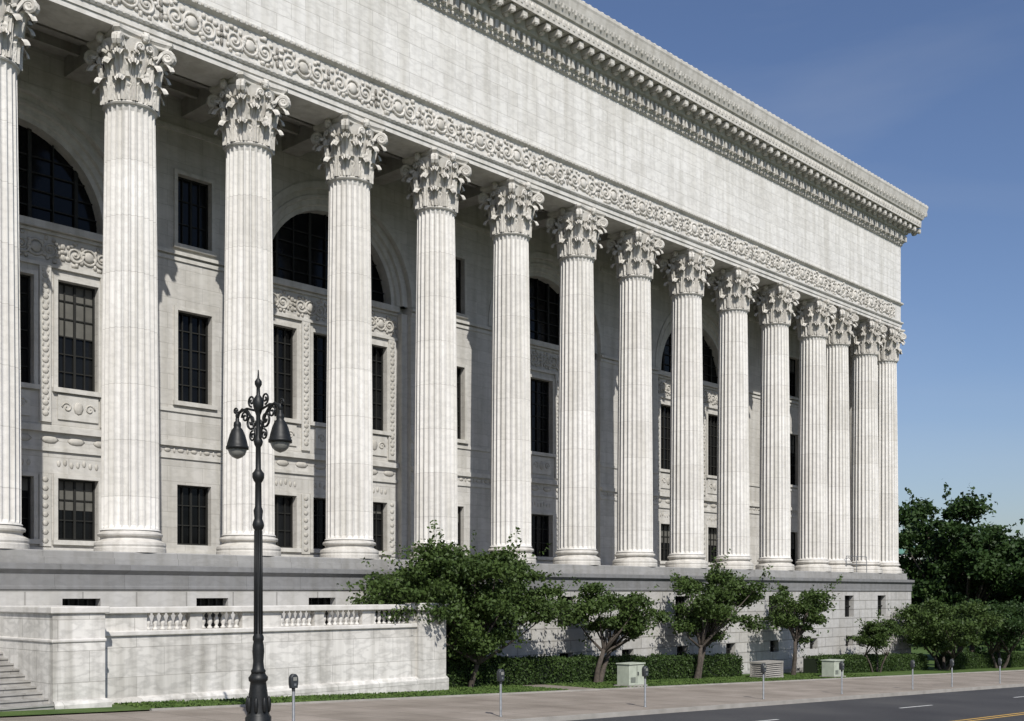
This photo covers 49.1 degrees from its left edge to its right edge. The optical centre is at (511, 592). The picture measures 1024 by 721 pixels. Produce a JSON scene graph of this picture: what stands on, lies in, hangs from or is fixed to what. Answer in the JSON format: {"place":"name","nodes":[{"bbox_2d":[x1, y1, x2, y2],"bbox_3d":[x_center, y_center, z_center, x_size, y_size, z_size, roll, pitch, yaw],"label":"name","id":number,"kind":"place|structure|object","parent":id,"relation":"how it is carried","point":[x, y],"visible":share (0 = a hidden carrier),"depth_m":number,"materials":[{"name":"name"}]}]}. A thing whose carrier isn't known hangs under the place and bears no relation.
{"place":"outdoors","nodes":[
{"label":"outdoors","id":0,"kind":"place"},
{"bbox_2d":[21,261,793,548],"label":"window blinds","id":1,"kind":"object","parent":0,"point":[80,335],"depth_m":43.57,"materials":[{"name":"grey fabric"}]},
{"bbox_2d":[0,671,1023,720],"bbox_3d":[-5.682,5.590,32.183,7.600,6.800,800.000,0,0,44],"label":"sidewalk","id":2,"kind":"structure","parent":0,"point":[487,707],"depth_m":39.59,"materials":[{"name":"concrete"}]},
{"bbox_2d":[226,370,291,720],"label":"street lamp","id":3,"kind":"object","parent":2,"relation":"on","point":[258,703],"visible":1,"depth_m":28.14,"materials":[{"name":"black metal"}]},
{"bbox_2d":[289,674,297,720],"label":"parking meter","id":4,"kind":"object","parent":2,"relation":"on","point":[293,681],"visible":1,"depth_m":28.02,"materials":[{"name":"grey metal"}]},
{"bbox_2d":[497,669,504,716],"bbox_3d":[-0.334,2.996,33.445,0.150,1.420,0.220,0,0,44],"label":"parking meter","id":5,"kind":"object","parent":2,"relation":"on","point":[500,675],"visible":1,"depth_m":33.41,"materials":[{"name":"grey metal"}]},
{"bbox_2d":[642,666,647,706],"bbox_3d":[4.594,3.240,38.625,0.150,1.420,0.220,0,0,44],"label":"parking meter","id":6,"kind":"object","parent":2,"relation":"on","point":[645,671],"visible":1,"depth_m":38.59,"materials":[{"name":"grey metal"}]},
{"bbox_2d":[761,663,765,698],"bbox_3d":[9.936,3.503,44.239,0.150,1.420,0.220,0,0,44],"label":"parking meter","id":7,"kind":"object","parent":2,"relation":"on","point":[763,668],"visible":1,"depth_m":44.21,"materials":[{"name":"grey metal"}]},
{"bbox_2d":[839,661,843,693],"bbox_3d":[14.417,3.724,48.949,0.150,1.420,0.220,0,0,44],"label":"parking meter","id":8,"kind":"object","parent":2,"relation":"on","point":[841,665],"visible":1,"depth_m":48.92,"materials":[{"name":"grey metal"}]},
{"bbox_2d":[910,660,914,688],"bbox_3d":[19.380,3.969,54.165,0.150,1.420,0.220,0,0,44],"label":"parking meter","id":9,"kind":"object","parent":2,"relation":"on","point":[912,663],"visible":1,"depth_m":54.14,"materials":[{"name":"grey metal"}]},
{"bbox_2d":[950,659,953,686],"bbox_3d":[22.619,4.129,57.570,0.150,1.420,0.220,0,0,44],"label":"parking meter","id":10,"kind":"object","parent":2,"relation":"on","point":[951,662],"visible":1,"depth_m":57.54,"materials":[{"name":"grey metal"}]},
{"bbox_2d":[998,658,1001,683],"bbox_3d":[27.169,4.353,62.352,0.150,1.420,0.220,0,0,44],"label":"parking meter","id":11,"kind":"object","parent":2,"relation":"on","point":[999,661],"visible":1,"depth_m":62.33,"materials":[{"name":"grey metal"}]},
{"bbox_2d":[0,635,1023,715],"bbox_3d":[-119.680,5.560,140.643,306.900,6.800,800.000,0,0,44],"label":"lawn","id":12,"kind":"structure","parent":0,"point":[931,670],"depth_m":69.92,"materials":[{"name":"green plant"}]},
{"bbox_2d":[0,652,54,717],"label":"entrance steps","id":13,"kind":"structure","parent":12,"relation":"on","point":[18,692],"depth_m":32.29,"materials":[{"name":"stone"}]},
{"bbox_2d":[0,603,448,714],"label":"balustraded terrace","id":14,"kind":"structure","parent":12,"relation":"on","point":[65,657],"depth_m":36.81,"materials":[{"name":"stone"}]},
{"bbox_2d":[0,590,910,670],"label":"podium wall","id":15,"kind":"structure","parent":12,"relation":"on","point":[551,639],"depth_m":59.47,"materials":[{"name":"grey stone"}]},
{"bbox_2d":[0,548,906,579],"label":"stylobate","id":16,"kind":"object","parent":15,"relation":"on","point":[76,557],"visible":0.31,"depth_m":43.36,"materials":[{"name":"grey stone"}]},
{"bbox_2d":[0,524,29,548],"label":"column base","id":17,"kind":"object","parent":16,"relation":"on","point":[12,536],"visible":0.97,"depth_m":35.60,"materials":[{"name":"stone"}]},
{"bbox_2d":[0,59,22,525],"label":"fluted shaft","id":18,"kind":"object","parent":17,"relation":"on","point":[10,430],"visible":0.93,"depth_m":35.84,"materials":[{"name":"stone"}]},
{"bbox_2d":[0,0,39,74],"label":"corinthian capital","id":19,"kind":"object","parent":18,"relation":"on","point":[16,16],"visible":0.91,"depth_m":35.90,"materials":[{"name":"stone"}]},
{"bbox_2d":[94,530,165,552],"bbox_3d":[-13.506,-1.790,39.628,2.440,0.800,2.440,0,0,44],"label":"column base","id":20,"kind":"object","parent":16,"relation":"on","point":[149,541],"visible":0.96,"depth_m":38.67,"materials":[{"name":"stone"}]},
{"bbox_2d":[99,103,160,531],"bbox_3d":[-13.506,-9.605,39.628,2.060,14.870,2.060,0,0,44],"label":"fluted shaft","id":21,"kind":"object","parent":20,"relation":"on","point":[130,442],"visible":0.95,"depth_m":38.91,"materials":[{"name":"stone"}]},
{"bbox_2d":[84,23,176,119],"bbox_3d":[-13.506,-18.175,39.628,2.693,2.510,2.693,0,0,44],"label":"corinthian capital","id":22,"kind":"object","parent":21,"relation":"on","point":[135,66],"visible":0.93,"depth_m":38.83,"materials":[{"name":"stone"}]},
{"bbox_2d":[216,535,280,555],"bbox_3d":[-10.143,-1.790,43.163,2.440,0.800,2.440,0,0,44],"label":"column base","id":23,"kind":"object","parent":16,"relation":"on","point":[237,545],"visible":0.78,"depth_m":42.20,"materials":[{"name":"stone"}]},
{"bbox_2d":[222,144,275,536],"bbox_3d":[-10.143,-9.605,43.163,2.060,14.870,2.060,0,0,44],"label":"fluted shaft","id":24,"kind":"object","parent":23,"relation":"on","point":[248,321],"visible":0.88,"depth_m":42.45,"materials":[{"name":"stone"}]},
{"bbox_2d":[206,71,290,157],"bbox_3d":[-10.143,-18.175,43.163,2.693,2.510,2.693,0,0,44],"label":"corinthian capital","id":25,"kind":"object","parent":24,"relation":"on","point":[250,110],"visible":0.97,"depth_m":42.36,"materials":[{"name":"stone"}]},
{"bbox_2d":[320,539,378,558],"bbox_3d":[-6.779,-1.790,46.699,2.440,0.800,2.440,0,0,44],"label":"column base","id":26,"kind":"object","parent":16,"relation":"on","point":[347,548],"visible":0.94,"depth_m":45.73,"materials":[{"name":"stone"}]},
{"bbox_2d":[325,179,373,540],"bbox_3d":[-6.779,-9.605,46.699,2.060,14.870,2.060,0,0,44],"label":"fluted shaft","id":27,"kind":"object","parent":26,"relation":"on","point":[349,470],"visible":0.99,"depth_m":45.97,"materials":[{"name":"stone"}]},
{"bbox_2d":[310,112,387,188],"bbox_3d":[-6.779,-18.175,46.699,2.693,2.510,2.693,0,0,44],"label":"corinthian capital","id":28,"kind":"object","parent":27,"relation":"on","point":[350,148],"visible":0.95,"depth_m":45.90,"materials":[{"name":"stone"}]},
{"bbox_2d":[410,543,458,559],"bbox_3d":[-3.415,-1.790,50.234,2.440,0.800,2.440,0,0,44],"label":"column base","id":29,"kind":"object","parent":16,"relation":"on","point":[416,546],"visible":0.13,"depth_m":49.52,"materials":[{"name":"stone"}]},
{"bbox_2d":[414,209,457,543],"bbox_3d":[-3.415,-9.605,50.234,2.060,14.870,2.060,0,0,44],"label":"fluted shaft","id":30,"kind":"object","parent":29,"relation":"on","point":[435,469],"visible":0.88,"depth_m":49.51,"materials":[{"name":"stone"}]},
{"bbox_2d":[400,147,471,215],"bbox_3d":[-3.415,-18.175,50.234,2.693,2.510,2.693,0,0,44],"label":"corinthian capital","id":31,"kind":"object","parent":30,"relation":"on","point":[436,180],"visible":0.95,"depth_m":49.42,"materials":[{"name":"stone"}]},
{"bbox_2d":[17,45,851,567],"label":"loggia wall","id":32,"kind":"structure","parent":16,"relation":"on","point":[187,285],"depth_m":50.64,"materials":[{"name":"stone"}]},
{"bbox_2d":[18,128,794,565],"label":"window frames","id":33,"kind":"structure","parent":32,"relation":"attached to","point":[190,332],"depth_m":50.03,"materials":[{"name":"black metal"}]},
{"bbox_2d":[18,125,793,564],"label":"window panes","id":34,"kind":"object","parent":33,"relation":"in","point":[40,147],"visible":0.28,"depth_m":46.85,"materials":[{"name":"black glass"}]},
{"bbox_2d":[17,79,798,568],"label":"wall mouldings","id":35,"kind":"structure","parent":32,"relation":"attached to","point":[67,137],"depth_m":50.60,"materials":[{"name":"stone"}]},
{"bbox_2d":[19,229,797,562],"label":"wall reliefs","id":36,"kind":"object","parent":32,"relation":"attached to","point":[35,243],"depth_m":50.53,"materials":[{"name":"stone"}]},
{"bbox_2d":[25,20,794,320],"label":"colonnade ceiling","id":37,"kind":"structure","parent":32,"relation":"on","point":[193,95],"depth_m":45.36,"materials":[{"name":"stone"}]},
{"bbox_2d":[30,0,903,327],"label":"architrave","id":38,"kind":"object","parent":32,"relation":"on","point":[86,20],"visible":0.42,"depth_m":47.77,"materials":[{"name":"stone"}]},
{"bbox_2d":[106,0,894,317],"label":"garland relief","id":39,"kind":"object","parent":38,"relation":"on","point":[192,22],"visible":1,"depth_m":50.47,"materials":[{"name":"stone"}]},
{"bbox_2d":[95,0,926,322],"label":"cornice ornament","id":40,"kind":"object","parent":38,"relation":"on","point":[621,54],"visible":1,"depth_m":59.99,"materials":[{"name":"stone"}]},
{"bbox_2d":[198,0,900,301],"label":"frieze","id":41,"kind":"object","parent":38,"relation":"on","point":[417,47],"visible":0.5,"depth_m":55.21,"materials":[{"name":"stone"}]},
{"bbox_2d":[418,0,927,246],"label":"cornice","id":42,"kind":"structure","parent":41,"relation":"on","point":[581,7],"depth_m":61.34,"materials":[{"name":"stone"}]},
{"bbox_2d":[441,0,920,242],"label":"modillions and dentils","id":43,"kind":"object","parent":42,"relation":"attached to","point":[522,38],"visible":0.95,"depth_m":61.13,"materials":[{"name":"stone"}]},
{"bbox_2d":[488,546,535,562],"bbox_3d":[-0.051,-1.790,53.770,2.440,0.800,2.440,0,0,44],"label":"column base","id":44,"kind":"object","parent":16,"relation":"on","point":[528,554],"visible":0.37,"depth_m":52.94,"materials":[{"name":"stone"}]},
{"bbox_2d":[490,234,531,546],"bbox_3d":[-0.051,-9.605,53.770,2.060,14.870,2.060,0,0,44],"label":"fluted shaft","id":45,"kind":"object","parent":44,"relation":"on","point":[510,454],"visible":0.96,"depth_m":53.05,"materials":[{"name":"stone"}]},
{"bbox_2d":[478,177,543,240],"bbox_3d":[-0.051,-18.175,53.770,2.693,2.510,2.693,0,0,44],"label":"corinthian capital","id":46,"kind":"object","parent":45,"relation":"on","point":[510,207],"visible":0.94,"depth_m":52.96,"materials":[{"name":"stone"}]},
{"bbox_2d":[553,549,600,564],"bbox_3d":[3.312,-1.790,57.305,2.440,0.800,2.440,0,0,44],"label":"column base","id":47,"kind":"object","parent":16,"relation":"on","point":[580,556],"visible":0.98,"depth_m":56.33,"materials":[{"name":"stone"}]},
{"bbox_2d":[557,257,595,549],"bbox_3d":[3.312,-9.605,57.305,2.060,14.870,2.060,0,0,44],"label":"fluted shaft","id":48,"kind":"object","parent":47,"relation":"on","point":[576,478],"visible":0.97,"depth_m":56.58,"materials":[{"name":"stone"}]},
{"bbox_2d":[545,203,607,262],"bbox_3d":[3.312,-18.175,57.305,2.693,2.510,2.693,0,0,44],"label":"corinthian capital","id":49,"kind":"object","parent":48,"relation":"on","point":[576,232],"visible":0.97,"depth_m":56.49,"materials":[{"name":"stone"}]},
{"bbox_2d":[612,552,657,566],"bbox_3d":[6.676,-1.790,60.841,2.440,0.800,2.440,0,0,44],"label":"column base","id":50,"kind":"object","parent":16,"relation":"on","point":[635,559],"visible":0.96,"depth_m":59.87,"materials":[{"name":"stone"}]},
{"bbox_2d":[616,276,653,552],"bbox_3d":[6.676,-9.605,60.841,2.060,14.870,2.060,0,0,44],"label":"fluted shaft","id":51,"kind":"object","parent":50,"relation":"on","point":[634,490],"visible":0.9,"depth_m":60.12,"materials":[{"name":"stone"}]},
{"bbox_2d":[605,227,664,281],"bbox_3d":[6.676,-18.175,60.841,2.693,2.510,2.693,0,0,44],"label":"corinthian capital","id":52,"kind":"object","parent":51,"relation":"on","point":[634,252],"visible":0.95,"depth_m":60.03,"materials":[{"name":"stone"}]},
{"bbox_2d":[665,554,707,567],"bbox_3d":[10.040,-1.790,64.376,2.440,0.800,2.440,0,0,44],"label":"column base","id":53,"kind":"object","parent":16,"relation":"on","point":[688,560],"visible":0.98,"depth_m":63.40,"materials":[{"name":"stone"}]},
{"bbox_2d":[669,294,704,554],"bbox_3d":[10.040,-9.605,64.376,2.060,14.870,2.060,0,0,44],"label":"fluted shaft","id":54,"kind":"object","parent":53,"relation":"on","point":[686,481],"visible":0.97,"depth_m":63.65,"materials":[{"name":"stone"}]},
{"bbox_2d":[659,247,714,299],"bbox_3d":[10.040,-18.175,64.376,2.693,2.510,2.693,0,0,44],"label":"corinthian capital","id":55,"kind":"object","parent":54,"relation":"on","point":[686,270],"visible":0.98,"depth_m":63.57,"materials":[{"name":"stone"}]},
{"bbox_2d":[713,556,753,568],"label":"column base","id":56,"kind":"object","parent":16,"relation":"on","point":[738,562],"visible":0.86,"depth_m":66.91,"materials":[{"name":"stone"}]},
{"bbox_2d":[716,310,749,556],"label":"fluted shaft","id":57,"kind":"object","parent":56,"relation":"on","point":[733,532],"visible":0.96,"depth_m":67.19,"materials":[{"name":"stone"}]},
{"bbox_2d":[706,266,759,314],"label":"corinthian capital","id":58,"kind":"object","parent":57,"relation":"on","point":[733,287],"visible":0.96,"depth_m":67.10,"materials":[{"name":"stone"}]},
{"bbox_2d":[755,558,794,570],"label":"column base","id":59,"kind":"object","parent":16,"relation":"on","point":[780,563],"visible":0.94,"depth_m":70.50,"materials":[{"name":"stone"}]},
{"bbox_2d":[758,324,790,558],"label":"fluted shaft","id":60,"kind":"object","parent":59,"relation":"on","point":[774,516],"visible":0.92,"depth_m":70.73,"materials":[{"name":"stone"}]},
{"bbox_2d":[751,282,799,327],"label":"corinthian capital","id":61,"kind":"object","parent":60,"relation":"on","point":[775,302],"visible":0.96,"depth_m":70.63,"materials":[{"name":"stone"}]},
{"bbox_2d":[794,560,831,571],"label":"column base","id":62,"kind":"object","parent":16,"relation":"on","point":[812,565],"visible":0.95,"depth_m":74.02,"materials":[{"name":"stone"}]},
{"bbox_2d":[797,337,827,559],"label":"fluted shaft","id":63,"kind":"object","parent":62,"relation":"on","point":[812,496],"visible":0.99,"depth_m":74.26,"materials":[{"name":"stone"}]},
{"bbox_2d":[791,297,836,339],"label":"corinthian capital","id":64,"kind":"object","parent":63,"relation":"on","point":[813,316],"visible":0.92,"depth_m":74.15,"materials":[{"name":"stone"}]},
{"bbox_2d":[828,561,853,571],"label":"column base","id":65,"kind":"object","parent":16,"relation":"on","point":[838,566],"visible":0.58,"depth_m":76.23,"materials":[{"name":"stone"}]},
{"bbox_2d":[826,344,850,560],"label":"fluted shaft","id":66,"kind":"object","parent":65,"relation":"on","point":[838,446],"visible":0.73,"depth_m":76.51,"materials":[{"name":"stone"}]},
{"bbox_2d":[826,306,858,346],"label":"corinthian capital","id":67,"kind":"object","parent":66,"relation":"on","point":[841,332],"visible":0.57,"depth_m":76.39,"materials":[{"name":"stone"}]},
{"bbox_2d":[846,556,866,572],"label":"platform railing","id":68,"kind":"object","parent":16,"relation":"on","point":[856,564],"visible":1,"depth_m":77.28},
{"bbox_2d":[851,562,882,572],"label":"column base","id":69,"kind":"object","parent":16,"relation":"on","point":[873,567],"visible":0.72,"depth_m":79.46,"materials":[{"name":"stone"}]},
{"bbox_2d":[851,354,878,561],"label":"fluted shaft","id":70,"kind":"object","parent":69,"relation":"on","point":[864,495],"visible":0.91,"depth_m":79.75,"materials":[{"name":"stone"}]},
{"bbox_2d":[848,318,886,356],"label":"corinthian capital","id":71,"kind":"object","parent":70,"relation":"on","point":[868,333],"visible":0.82,"depth_m":79.60,"materials":[{"name":"stone"}]},
{"bbox_2d":[880,563,901,573],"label":"column base","id":72,"kind":"object","parent":16,"relation":"on","point":[890,567],"visible":0.66,"depth_m":81.72,"materials":[{"name":"stone"}]},
{"bbox_2d":[877,361,898,562],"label":"fluted shaft","id":73,"kind":"object","parent":72,"relation":"on","point":[888,457],"visible":0.71,"depth_m":81.98,"materials":[{"name":"stone"}]},
{"bbox_2d":[877,325,906,361],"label":"corinthian capital","id":74,"kind":"object","parent":73,"relation":"on","point":[890,350],"visible":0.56,"depth_m":81.86,"materials":[{"name":"stone"}]},
{"bbox_2d":[0,562,914,591],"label":"podium cornice","id":75,"kind":"structure","parent":15,"relation":"on","point":[38,576],"depth_m":41.33,"materials":[{"name":"grey stone"}]},
{"bbox_2d":[67,595,881,656],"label":"basement frames","id":76,"kind":"structure","parent":15,"relation":"attached to","point":[678,652],"depth_m":61.83,"materials":[{"name":"black metal"}]},
{"bbox_2d":[62,595,848,657],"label":"basement panes","id":77,"kind":"object","parent":76,"relation":"in","point":[82,602],"visible":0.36,"depth_m":41.02,"materials":[{"name":"black glass"}]},
{"bbox_2d":[337,520,574,686],"bbox_3d":[-1.961,0.650,46.355,6.157,7.172,13.730,0,0,44],"label":"hawthorn tree","id":78,"kind":"object","parent":12,"relation":"on","point":[437,574],"visible":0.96,"depth_m":45.52,"materials":[{"name":"green plant"}]},
{"bbox_2d":[113,673,884,708],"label":"grass","id":79,"kind":"structure","parent":12,"relation":"on","point":[466,690],"depth_m":44.21,"materials":[{"name":"green plant"}]},
{"bbox_2d":[150,670,1023,710],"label":"lawn edging","id":80,"kind":"object","parent":12,"relation":"on","point":[219,706],"visible":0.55,"depth_m":43.71,"materials":[{"name":"concrete"}]},
{"bbox_2d":[446,652,743,687],"bbox_3d":[4.798,3.662,54.456,1.386,2.118,22.414,0,0,44],"label":"clipped hedge","id":81,"kind":"object","parent":12,"relation":"on","point":[533,670],"visible":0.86,"depth_m":51.90,"materials":[{"name":"green plant"}]},
{"bbox_2d":[559,576,676,681],"bbox_3d":[5.159,1.882,53.279,7.495,5.292,4.706,0,0,-33],"label":"hawthorn tree","id":82,"kind":"object","parent":12,"relation":"on","point":[627,622],"visible":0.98,"depth_m":52.58,"materials":[{"name":"green plant"}]},
{"bbox_2d":[614,662,646,686],"bbox_3d":[5.326,3.754,50.282,0.900,1.200,1.300,0,0,44],"label":"utility cabinet","id":83,"kind":"object","parent":12,"relation":"on","point":[629,674],"visible":0.92,"depth_m":49.95,"materials":[{"name":"metal"}]},
{"bbox_2d":[668,548,780,678],"bbox_3d":[10.961,1.188,59.773,4.390,7.192,7.948,0,0,44],"label":"hawthorn tree","id":84,"kind":"object","parent":12,"relation":"on","point":[711,608],"visible":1,"depth_m":58.59,"materials":[{"name":"green plant"}]},
{"bbox_2d":[750,660,783,677],"bbox_3d":[14.089,4.322,61.959,1.000,1.050,1.900,0,0,44],"label":"louvered vent box","id":85,"kind":"object","parent":12,"relation":"on","point":[773,668],"visible":0.82,"depth_m":61.58,"materials":[{"name":"metal"}]},
{"bbox_2d":[760,567,842,674],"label":"hawthorn tree","id":86,"kind":"object","parent":12,"relation":"on","point":[812,604],"visible":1,"depth_m":65.27,"materials":[{"name":"green plant"}]},
{"bbox_2d":[819,659,845,676],"bbox_3d":[18.416,4.432,64.330,1.000,1.150,1.300,0,0,44],"label":"utility cabinet","id":87,"kind":"object","parent":12,"relation":"on","point":[830,667],"visible":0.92,"depth_m":63.92,"materials":[{"name":"metal"}]},
{"bbox_2d":[802,652,928,673],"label":"clipped hedge","id":88,"kind":"object","parent":12,"relation":"on","point":[856,663],"visible":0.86,"depth_m":73.38,"materials":[{"name":"green plant"}]},
{"bbox_2d":[846,609,905,671],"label":"ornamental shrub","id":89,"kind":"object","parent":12,"relation":"on","point":[876,635],"visible":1,"depth_m":73.04,"materials":[{"name":"green plant"}]},
{"bbox_2d":[899,546,916,573],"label":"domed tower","id":90,"kind":"structure","parent":12,"relation":"on","point":[901,551],"depth_m":246.94,"materials":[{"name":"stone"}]},
{"bbox_2d":[890,588,1007,669],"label":"hawthorn tree","id":91,"kind":"object","parent":12,"relation":"on","point":[939,625],"visible":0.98,"depth_m":78.99,"materials":[{"name":"green plant"}]},
{"bbox_2d":[898,482,1023,651],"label":"shade tree","id":92,"kind":"object","parent":12,"relation":"on","point":[959,546],"visible":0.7,"depth_m":102.05,"materials":[{"name":"green plant"}]},
{"bbox_2d":[912,519,1023,651],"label":"shade tree","id":93,"kind":"object","parent":12,"relation":"on","point":[971,646],"depth_m":116.16,"materials":[{"name":"green plant"}]},
{"bbox_2d":[934,651,1023,669],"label":"clipped hedge","id":94,"kind":"object","parent":12,"relation":"on","point":[972,660],"visible":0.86,"depth_m":85.66,"materials":[{"name":"green plant"}]},
{"bbox_2d":[951,595,1023,668],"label":"hawthorn tree","id":95,"kind":"object","parent":12,"relation":"on","point":[1011,629],"visible":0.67,"depth_m":86.02,"materials":[{"name":"green plant"}]},
{"bbox_2d":[987,547,1023,605],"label":"shade tree","id":96,"kind":"object","parent":12,"relation":"on","point":[1014,584],"visible":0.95,"depth_m":97.44,"materials":[{"name":"green plant"}]},
{"bbox_2d":[523,684,596,689],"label":"path","id":97,"kind":"structure","parent":0,"point":[563,687],"depth_m":48.56,"materials":[{"name":"concrete"}]},
{"bbox_2d":[742,666,802,673],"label":"podium plinth","id":98,"kind":"structure","parent":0,"point":[789,669],"depth_m":69.75,"materials":[{"name":"grey stone"}]},
{"bbox_2d":[570,687,1023,720],"bbox_3d":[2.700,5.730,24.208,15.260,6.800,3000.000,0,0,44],"label":"road","id":99,"kind":"structure","parent":0,"point":[960,705],"depth_m":41.28,"materials":[{"name":"grey asphalt"}]},
{"bbox_2d":[956,712,1023,720],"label":"yellow line","id":100,"kind":"object","parent":99,"relation":"on","point":[989,716],"visible":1,"depth_m":39.79,"materials":[{"name":"paint"}]},
{"bbox_2d":[970,714,1023,720],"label":"yellow line","id":101,"kind":"object","parent":99,"relation":"on","point":[995,717],"visible":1,"depth_m":39.40,"materials":[{"name":"paint"}]},
{"bbox_2d":[582,0,1023,559],"label":"sky","id":102,"kind":"structure","parent":0,"point":[926,97],"materials":[{"name":"blue"}]},
{"bbox_3d":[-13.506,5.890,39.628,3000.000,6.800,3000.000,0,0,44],"label":"ground","id":103,"kind":"structure","parent":0,"visible":0},
{"bbox_2d":[493,684,1023,720],"bbox_3d":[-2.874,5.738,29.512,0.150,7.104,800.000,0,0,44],"label":"kerb","id":104,"kind":"structure","parent":103,"relation":"on","point":[641,712],"depth_m":41.08,"materials":[{"name":"concrete"}]},
{"bbox_2d":[909,577,1023,651],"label":"distant trees","id":105,"kind":"object","parent":103,"relation":"on","point":[985,650],"depth_m":157.36,"materials":[{"name":"green plant"}]}
]}

